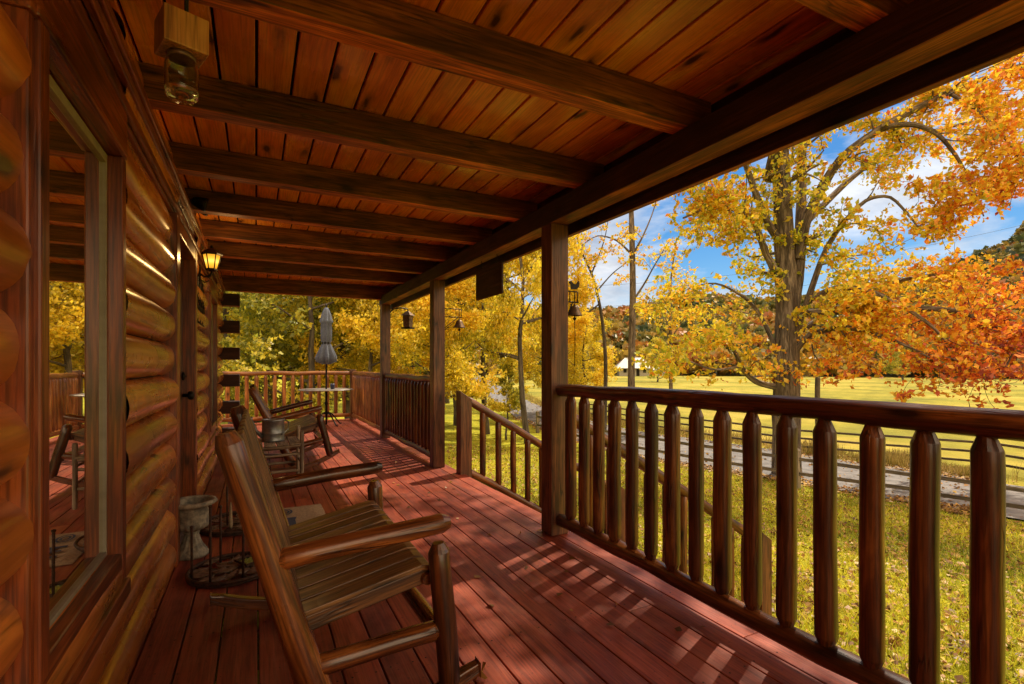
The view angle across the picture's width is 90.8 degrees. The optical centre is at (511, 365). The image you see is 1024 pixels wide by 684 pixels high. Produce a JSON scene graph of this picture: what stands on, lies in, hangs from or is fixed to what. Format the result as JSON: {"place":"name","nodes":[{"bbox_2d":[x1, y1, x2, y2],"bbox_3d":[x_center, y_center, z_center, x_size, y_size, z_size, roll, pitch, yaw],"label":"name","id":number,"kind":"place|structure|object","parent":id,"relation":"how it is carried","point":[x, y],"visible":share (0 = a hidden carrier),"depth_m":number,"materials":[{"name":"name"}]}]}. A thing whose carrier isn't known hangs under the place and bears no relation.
{"place":"outdoors","nodes":[
{"label":"outdoors","id":0,"kind":"place"},
{"bbox_2d":[183,375,1023,683],"bbox_3d":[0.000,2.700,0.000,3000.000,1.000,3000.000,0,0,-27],"label":"ground","id":1,"kind":"structure","parent":0,"point":[871,389],"depth_m":23.68,"materials":[{"name":"yellow plant"}]},
{"bbox_2d":[0,0,239,683],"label":"log cabin","id":2,"kind":"object","parent":1,"relation":"on","point":[114,406],"visible":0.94,"depth_m":1.49,"materials":[{"name":"wood"}]},
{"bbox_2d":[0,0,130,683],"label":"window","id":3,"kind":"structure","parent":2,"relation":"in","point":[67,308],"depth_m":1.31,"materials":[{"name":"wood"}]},
{"bbox_2d":[180,257,193,496],"bbox_3d":[-2.216,0.176,3.350,0.118,1.908,0.876,0,0,-27],"label":"door","id":4,"kind":"structure","parent":2,"relation":"in","point":[190,395],"depth_m":3.63,"materials":[{"name":"brown wood"}]},
{"bbox_2d":[191,197,208,215],"bbox_3d":[-2.278,-1.143,3.621,0.192,0.102,0.220,0,0,-27],"label":"spotlight","id":5,"kind":"object","parent":2,"relation":"attached to","point":[200,203],"visible":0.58,"depth_m":3.56,"materials":[{"name":"black metal"}]},
{"bbox_2d":[197,275,204,326],"bbox_3d":[-2.639,-0.530,4.287,0.014,0.372,0.594,0,0,-27],"label":"iron wall ornament","id":6,"kind":"object","parent":2,"relation":"attached to","point":[201,307],"visible":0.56,"depth_m":4.21,"materials":[{"name":"black metal"}]},
{"bbox_2d":[197,275,218,446],"bbox_3d":[-3.217,-0.043,5.359,0.119,1.655,1.156,0,0,-27],"label":"window","id":7,"kind":"structure","parent":2,"relation":"in","point":[211,292],"depth_m":4.96,"materials":[{"name":"wood"}]},
{"bbox_2d":[198,245,222,282],"bbox_3d":[-2.490,-0.835,4.175,0.179,0.316,0.142,0,0,-27],"label":"wall lantern","id":8,"kind":"object","parent":2,"relation":"attached to","point":[211,256],"depth_m":4.15,"materials":[{"name":"yellow glass"}]},
{"bbox_2d":[109,0,1023,308],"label":"porch roof","id":9,"kind":"structure","parent":2,"relation":"attached to","point":[393,154],"depth_m":2.26,"materials":[{"name":"brown wood"}]},
{"bbox_2d":[154,0,208,105],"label":"mason jar lantern","id":10,"kind":"object","parent":9,"relation":"hanging from","point":[181,41],"visible":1,"depth_m":1.24,"materials":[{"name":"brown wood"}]},
{"bbox_2d":[476,261,502,300],"bbox_3d":[-0.207,-0.782,4.515,0.025,0.355,0.560,0,0,-27],"label":"hanging plaque","id":11,"kind":"object","parent":9,"relation":"hanging from","point":[489,281],"visible":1,"depth_m":4.47,"materials":[{"name":"brown wood"}]},
{"bbox_2d":[172,453,330,683],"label":"deck framing","id":12,"kind":"object","parent":1,"relation":"on","point":[257,629],"depth_m":2.23,"materials":[{"name":"brown wood"}]},
{"bbox_2d":[127,419,856,683],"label":"porch deck","id":13,"kind":"structure","parent":12,"relation":"on","point":[642,640],"depth_m":2.31,"materials":[{"name":"red wood"}]},
{"bbox_2d":[179,495,217,560],"bbox_3d":[-1.936,0.982,3.055,0.272,0.336,0.268,0,0,-27],"label":"garden urn","id":14,"kind":"object","parent":13,"relation":"on","point":[194,510],"visible":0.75,"depth_m":3.01,"materials":[{"name":"stone"}]},
{"bbox_2d":[199,483,241,536],"bbox_3d":[-1.984,0.981,3.647,0.502,0.338,0.562,0,0,-27],"label":"plant stand","id":15,"kind":"object","parent":13,"relation":"on","point":[225,522],"visible":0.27,"depth_m":3.57,"materials":[{"name":"metal"}]},
{"bbox_2d":[224,502,236,531],"bbox_3d":[-1.947,1.048,3.497,0.080,0.205,0.078,0,0,-27],"label":"taper candle","id":16,"kind":"object","parent":15,"relation":"on","point":[230,528],"visible":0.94,"depth_m":3.49,"materials":[{"name":"wax"}]},
{"bbox_2d":[184,505,258,588],"bbox_3d":[-1.563,0.936,2.818,0.442,0.428,0.462,0,0,-27],"label":"plant stand","id":17,"kind":"object","parent":13,"relation":"on","point":[242,561],"visible":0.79,"depth_m":2.71,"materials":[{"name":"metal"}]},
{"bbox_2d":[258,425,303,473],"bbox_3d":[-2.327,0.885,4.875,0.560,0.531,0.520,0,0,-27],"label":"slatted stool","id":18,"kind":"object","parent":13,"relation":"on","point":[297,441],"visible":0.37,"depth_m":4.77,"materials":[{"name":"brown wood"}]},
{"bbox_2d":[250,416,288,441],"bbox_3d":[-2.337,0.603,4.847,0.365,0.253,0.205,0,0,-27],"label":"watering can","id":19,"kind":"object","parent":18,"relation":"on","point":[273,430],"visible":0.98,"depth_m":4.78,"materials":[{"name":"metal"}]},
{"bbox_2d":[248,384,339,470],"bbox_3d":[-2.591,0.658,5.884,0.860,0.970,1.096,-10,5,-27],"label":"rocking chair","id":20,"kind":"object","parent":13,"relation":"on","point":[309,423],"visible":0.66,"depth_m":5.55,"materials":[{"name":"brown wood"}]},
{"bbox_2d":[284,504,324,524],"bbox_3d":[-1.618,1.133,3.765,0.445,0.028,0.710,0,0,-27],"label":"burlap mat","id":21,"kind":"object","parent":13,"relation":"on","point":[296,515],"visible":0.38,"depth_m":3.87,"materials":[{"name":"beige fabric"}]},
{"bbox_2d":[315,304,336,424],"bbox_3d":[-3.543,-0.020,9.640,0.360,2.300,0.360,0,0,41],"label":"closed parasol","id":22,"kind":"object","parent":13,"relation":"on","point":[326,354],"visible":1,"depth_m":9.57,"materials":[{"name":"grey fabric"}]},
{"bbox_2d":[298,388,353,426],"bbox_3d":[-3.543,0.800,9.640,1.000,0.695,1.000,0,0,-27],"label":"bistro table","id":23,"kind":"object","parent":13,"relation":"on","point":[326,412],"visible":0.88,"depth_m":9.56,"materials":[{"name":"black metal"}]},
{"bbox_2d":[210,405,480,683],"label":"rocking chair","id":24,"kind":"object","parent":13,"relation":"on","point":[320,571],"visible":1,"depth_m":1.62,"materials":[{"name":"brown wood"}]},
{"bbox_2d":[350,369,355,419],"bbox_3d":[-3.379,0.620,10.732,0.120,1.060,0.120,0,0,-27],"label":"corner post","id":25,"kind":"object","parent":13,"relation":"on","point":[351,413],"visible":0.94,"depth_m":10.66,"materials":[{"name":"brown wood"}]},
{"bbox_2d":[222,371,349,421],"bbox_3d":[-5.295,0.603,9.761,4.187,0.984,0.102,0,0,-27],"label":"log railing","id":26,"kind":"object","parent":25,"relation":"attached to","point":[256,374],"visible":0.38,"depth_m":10.13,"materials":[{"name":"brown wood"}]},
{"bbox_2d":[380,304,389,437],"bbox_3d":[-2.013,0.096,8.025,0.136,2.104,0.136,0,0,-27],"label":"porch post","id":27,"kind":"object","parent":13,"relation":"on","point":[384,339],"visible":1,"depth_m":7.96,"materials":[{"name":"brown wood"}]},
{"bbox_2d":[351,371,379,429],"bbox_3d":[-2.691,0.604,9.377,0.097,0.985,2.902,0,0,-27],"label":"log railing","id":28,"kind":"object","parent":27,"relation":"attached to","point":[366,398],"visible":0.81,"depth_m":9.28,"materials":[{"name":"brown wood"}]},
{"bbox_2d":[390,307,414,328],"bbox_3d":[-1.776,-0.763,8.181,0.404,0.347,0.226,0,0,-7],"label":"bird feeder","id":29,"kind":"object","parent":27,"relation":"attached to","point":[407,315],"visible":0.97,"depth_m":8.14,"materials":[{"name":"brown wood"}]},
{"bbox_2d":[384,373,429,457],"bbox_3d":[-1.421,0.605,6.875,0.105,0.979,2.514,0,0,-27],"label":"log railing","id":30,"kind":"object","parent":27,"relation":"attached to","point":[407,409],"visible":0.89,"depth_m":6.70,"materials":[{"name":"brown wood"}]},
{"bbox_2d":[430,280,444,467],"bbox_3d":[-0.846,0.096,5.724,0.136,2.104,0.136,0,0,-27],"label":"porch post","id":31,"kind":"object","parent":13,"relation":"on","point":[437,373],"visible":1,"depth_m":5.67,"materials":[{"name":"brown wood"}]},
{"bbox_2d":[445,308,464,340],"bbox_3d":[-0.668,-0.468,5.816,0.269,0.367,0.136,0,0,-27],"label":"dinner bell","id":32,"kind":"object","parent":31,"relation":"attached to","point":[459,323],"visible":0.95,"depth_m":5.82,"materials":[{"name":"gold metal"}]},
{"bbox_2d":[149,431,777,682],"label":"deck screws","id":33,"kind":"object","parent":13,"relation":"attached to","point":[469,579],"visible":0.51,"depth_m":2.24,"materials":[{"name":"black metal"}]},
{"bbox_2d":[475,662,487,680],"bbox_3d":[-0.113,1.112,1.829,0.048,0.066,0.071,0,0,-27],"label":"dry leaf","id":34,"kind":"object","parent":13,"relation":"on","point":[483,676],"visible":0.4,"depth_m":1.82,"materials":[{"name":"brown plant"}]},
{"bbox_2d":[308,424,705,630],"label":"leaf litter","id":35,"kind":"object","parent":13,"relation":"on","point":[609,623],"visible":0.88,"depth_m":2.82,"materials":[{"name":"brown plant"}]},
{"bbox_2d":[541,223,567,535],"bbox_3d":[0.293,0.096,3.477,0.136,2.104,0.136,0,0,-27],"label":"porch post","id":36,"kind":"object","parent":13,"relation":"on","point":[554,305],"visible":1,"depth_m":3.42,"materials":[{"name":"brown wood"}]},
{"bbox_2d":[568,281,581,366],"bbox_3d":[0.428,-0.295,3.553,0.157,0.610,0.110,0,0,-51],"label":"dinner bell","id":37,"kind":"object","parent":36,"relation":"attached to","point":[574,310],"visible":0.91,"depth_m":3.56,"materials":[{"name":"gold metal"}]},
{"bbox_2d":[556,384,1023,683],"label":"log railing","id":38,"kind":"object","parent":36,"relation":"attached to","point":[987,428],"visible":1,"depth_m":1.85,"materials":[{"name":"brown wood"}]},
{"bbox_2d":[220,292,358,423],"bbox_3d":[-8.099,-1.686,16.044,6.399,9.102,7.472,0,0,-3],"label":"olive tree","id":39,"kind":"object","parent":1,"relation":"on","point":[287,342],"visible":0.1,"depth_m":14.52,"materials":[{"name":"green plant"}]},
{"bbox_2d":[222,295,390,415],"bbox_3d":[-8.776,-2.621,19.872,8.044,11.442,9.392,0,0,-23],"label":"olive tree","id":40,"kind":"object","parent":1,"relation":"on","point":[348,345],"visible":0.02,"depth_m":18.95,"materials":[{"name":"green plant"}]},
{"bbox_2d":[217,291,418,419],"bbox_3d":[-6.493,-1.210,14.495,5.520,7.851,6.444,0,0,42],"label":"olive tree","id":41,"kind":"object","parent":1,"relation":"on","point":[254,306],"visible":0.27,"depth_m":13.84,"materials":[{"name":"green plant"}]},
{"bbox_2d":[221,276,475,418],"bbox_3d":[-7.485,-3.133,19.984,11.204,12.515,9.408,0,0,-15],"label":"yellow tree","id":42,"kind":"object","parent":1,"relation":"on","point":[341,357],"visible":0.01,"depth_m":17.52,"materials":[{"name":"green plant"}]},
{"bbox_2d":[292,297,429,385],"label":"yellow tree","id":43,"kind":"object","parent":1,"relation":"on","point":[371,363],"visible":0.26,"depth_m":14.69,"materials":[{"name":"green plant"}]},
{"bbox_2d":[303,255,539,373],"bbox_3d":[-2.960,-3.064,18.912,11.204,12.519,9.408,0,0,-10],"label":"yellow tree","id":44,"kind":"object","parent":1,"relation":"on","point":[471,348],"visible":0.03,"depth_m":21.10,"materials":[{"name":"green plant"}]},
{"bbox_2d":[352,276,506,408],"bbox_3d":[-2.494,-0.319,14.630,4.167,6.046,4.152,0,0,-21],"label":"yellow tree","id":45,"kind":"object","parent":1,"relation":"on","point":[458,374],"visible":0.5,"depth_m":13.94,"materials":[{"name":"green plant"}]},
{"bbox_2d":[404,296,480,403],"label":"olive tree","id":46,"kind":"object","parent":1,"relation":"on","point":[447,400],"visible":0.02,"depth_m":41.16,"materials":[{"name":"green plant"}]},
{"bbox_2d":[420,282,540,425],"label":"yellow tree","id":47,"kind":"object","parent":1,"relation":"on","point":[454,402],"visible":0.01,"depth_m":25.78,"materials":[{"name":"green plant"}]},
{"bbox_2d":[445,250,539,433],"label":"yellow tree","id":48,"kind":"object","parent":1,"relation":"on","point":[526,263],"visible":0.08,"depth_m":20.92,"materials":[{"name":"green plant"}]},
{"bbox_2d":[482,336,534,439],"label":"sapling","id":49,"kind":"object","parent":1,"relation":"on","point":[512,403],"visible":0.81,"depth_m":19.18,"materials":[{"name":"yellow plant"}]},
{"bbox_2d":[426,231,601,443],"bbox_3d":[0.271,-3.058,19.097,7.171,12.826,6.021,0,0,44],"label":"yellow tree","id":50,"kind":"object","parent":1,"relation":"on","point":[583,290],"visible":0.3,"depth_m":18.34,"materials":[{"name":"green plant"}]},
{"bbox_2d":[503,252,540,395],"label":"yellow tree","id":51,"kind":"object","parent":1,"relation":"on","point":[526,294],"visible":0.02,"depth_m":39.67,"materials":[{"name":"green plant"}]},
{"bbox_2d":[496,312,600,387],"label":"yellow tree","id":52,"kind":"object","parent":1,"relation":"on","point":[530,376],"visible":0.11,"depth_m":32.72,"materials":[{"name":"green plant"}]},
{"bbox_2d":[513,306,622,385],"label":"yellow tree","id":53,"kind":"object","parent":1,"relation":"on","point":[529,363],"visible":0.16,"depth_m":29.61,"materials":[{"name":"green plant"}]},
{"bbox_2d":[536,306,623,399],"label":"yellow tree","id":54,"kind":"object","parent":1,"relation":"on","point":[574,373],"visible":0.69,"depth_m":26.38,"materials":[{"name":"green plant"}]},
{"bbox_2d":[572,222,645,429],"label":"leaning tree","id":55,"kind":"object","parent":1,"relation":"on","point":[595,257],"visible":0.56,"depth_m":24.24,"materials":[{"name":"yellow plant"}]},
{"bbox_2d":[571,196,676,403],"bbox_3d":[4.717,-5.306,21.564,4.768,16.862,5.261,0,0,16],"label":"slender tree","id":56,"kind":"object","parent":1,"relation":"on","point":[632,249],"visible":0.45,"depth_m":21.53,"materials":[{"name":"yellow plant"}]},
{"bbox_2d":[613,358,649,375],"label":"farmhouse","id":57,"kind":"object","parent":1,"relation":"on","point":[623,363],"visible":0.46,"depth_m":147.22,"materials":[{"name":"white"}]},
{"bbox_2d":[638,335,678,381],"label":"olive tree","id":58,"kind":"object","parent":1,"relation":"on","point":[656,342],"visible":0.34,"depth_m":94.65,"materials":[{"name":"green plant"}]},
{"bbox_2d":[625,238,704,388],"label":"slender tree","id":59,"kind":"object","parent":1,"relation":"on","point":[671,323],"visible":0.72,"depth_m":25.74,"materials":[{"name":"yellow plant"}]},
{"bbox_2d":[446,444,1023,683],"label":"fallen leaves","id":60,"kind":"object","parent":1,"relation":"on","point":[942,632],"visible":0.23,"depth_m":6.42,"materials":[{"name":"yellow plant"}]},
{"bbox_2d":[525,393,1020,482],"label":"roadside weeds","id":61,"kind":"object","parent":1,"relation":"on","point":[901,459],"visible":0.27,"depth_m":16.88,"materials":[{"name":"yellow plant"}]},
{"bbox_2d":[536,410,1023,509],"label":"rail fence","id":62,"kind":"object","parent":1,"relation":"on","point":[965,498],"visible":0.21,"depth_m":12.04,"materials":[{"name":"brown wood"}]},
{"bbox_2d":[590,404,1023,469],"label":"board fence","id":63,"kind":"object","parent":1,"relation":"on","point":[947,449],"visible":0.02,"depth_m":17.29,"materials":[{"name":"brown wood"}]},
{"bbox_2d":[815,377,820,423],"bbox_3d":[11.511,1.964,19.038,0.194,3.046,0.191,0,0,27],"label":"wooden pole","id":64,"kind":"object","parent":1,"relation":"on","point":[817,387],"visible":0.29,"depth_m":18.97,"materials":[{"name":"brown wood"}]},
{"bbox_2d":[631,52,1023,474],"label":"autumn tree","id":65,"kind":"object","parent":1,"relation":"on","point":[875,306],"visible":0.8,"depth_m":13.00,"materials":[{"name":"orange plant"}]},
{"bbox_2d":[877,333,929,379],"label":"olive tree","id":66,"kind":"object","parent":1,"relation":"on","point":[889,367],"visible":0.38,"depth_m":110.30,"materials":[{"name":"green plant"}]},
{"bbox_3d":[0.844,1.990,4.958,2.130,1.368,1.880,0,0,-27],"label":"staircase","id":67,"kind":"object","parent":1,"relation":"on","visible":0},
{"bbox_2d":[456,391,624,541],"bbox_3d":[0.421,1.386,5.859,2.220,2.228,0.130,0,0,-27],"label":"stair railing","id":68,"kind":"object","parent":67,"relation":"attached to","point":[465,404],"visible":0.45,"depth_m":5.54,"materials":[{"name":"brown wood"}]},
{"bbox_2d":[576,414,771,615],"bbox_3d":[1.346,1.417,4.108,2.154,2.166,0.130,0,0,-27],"label":"stair railing","id":69,"kind":"object","parent":67,"relation":"attached to","point":[766,604],"visible":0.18,"depth_m":4.12,"materials":[{"name":"brown wood"}]},
{"bbox_2d":[415,347,1016,378],"bbox_3d":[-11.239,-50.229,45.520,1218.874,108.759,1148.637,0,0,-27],"label":"hills","id":70,"kind":"structure","parent":0,"point":[864,375],"depth_m":139.58,"materials":[{"name":"plant"}]},
{"bbox_2d":[268,220,1023,378],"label":"hillside wood","id":71,"kind":"object","parent":70,"relation":"on","point":[617,335],"visible":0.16,"depth_m":193.75,"materials":[{"name":"orange plant"}]},
{"bbox_2d":[591,242,1022,307],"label":"power line","id":72,"kind":"object","parent":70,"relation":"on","point":[803,285],"visible":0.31,"depth_m":37.99,"materials":[{"name":"metal"}]},
{"bbox_2d":[446,443,1023,683],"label":"lawn grass","id":73,"kind":"structure","parent":0,"point":[957,667],"depth_m":6.45,"materials":[{"name":"plant"}]},
{"bbox_2d":[475,377,1023,521],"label":"road","id":74,"kind":"structure","parent":0,"point":[1014,497],"depth_m":14.12,"materials":[{"name":"grey asphalt"}]},
{"bbox_2d":[503,54,1023,308],"label":"sky","id":75,"kind":"structure","parent":0,"point":[707,259],"materials":[{"name":"blue"}]},
{"bbox_2d":[597,225,1020,285],"bbox_3d":[21.355,-9.561,38.000,55.153,7.598,0.020,0,0,0],"label":"power line","id":76,"kind":"object","parent":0,"point":[846,259],"visible":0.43,"depth_m":37.99,"materials":[{"name":"metal"}]}
]}

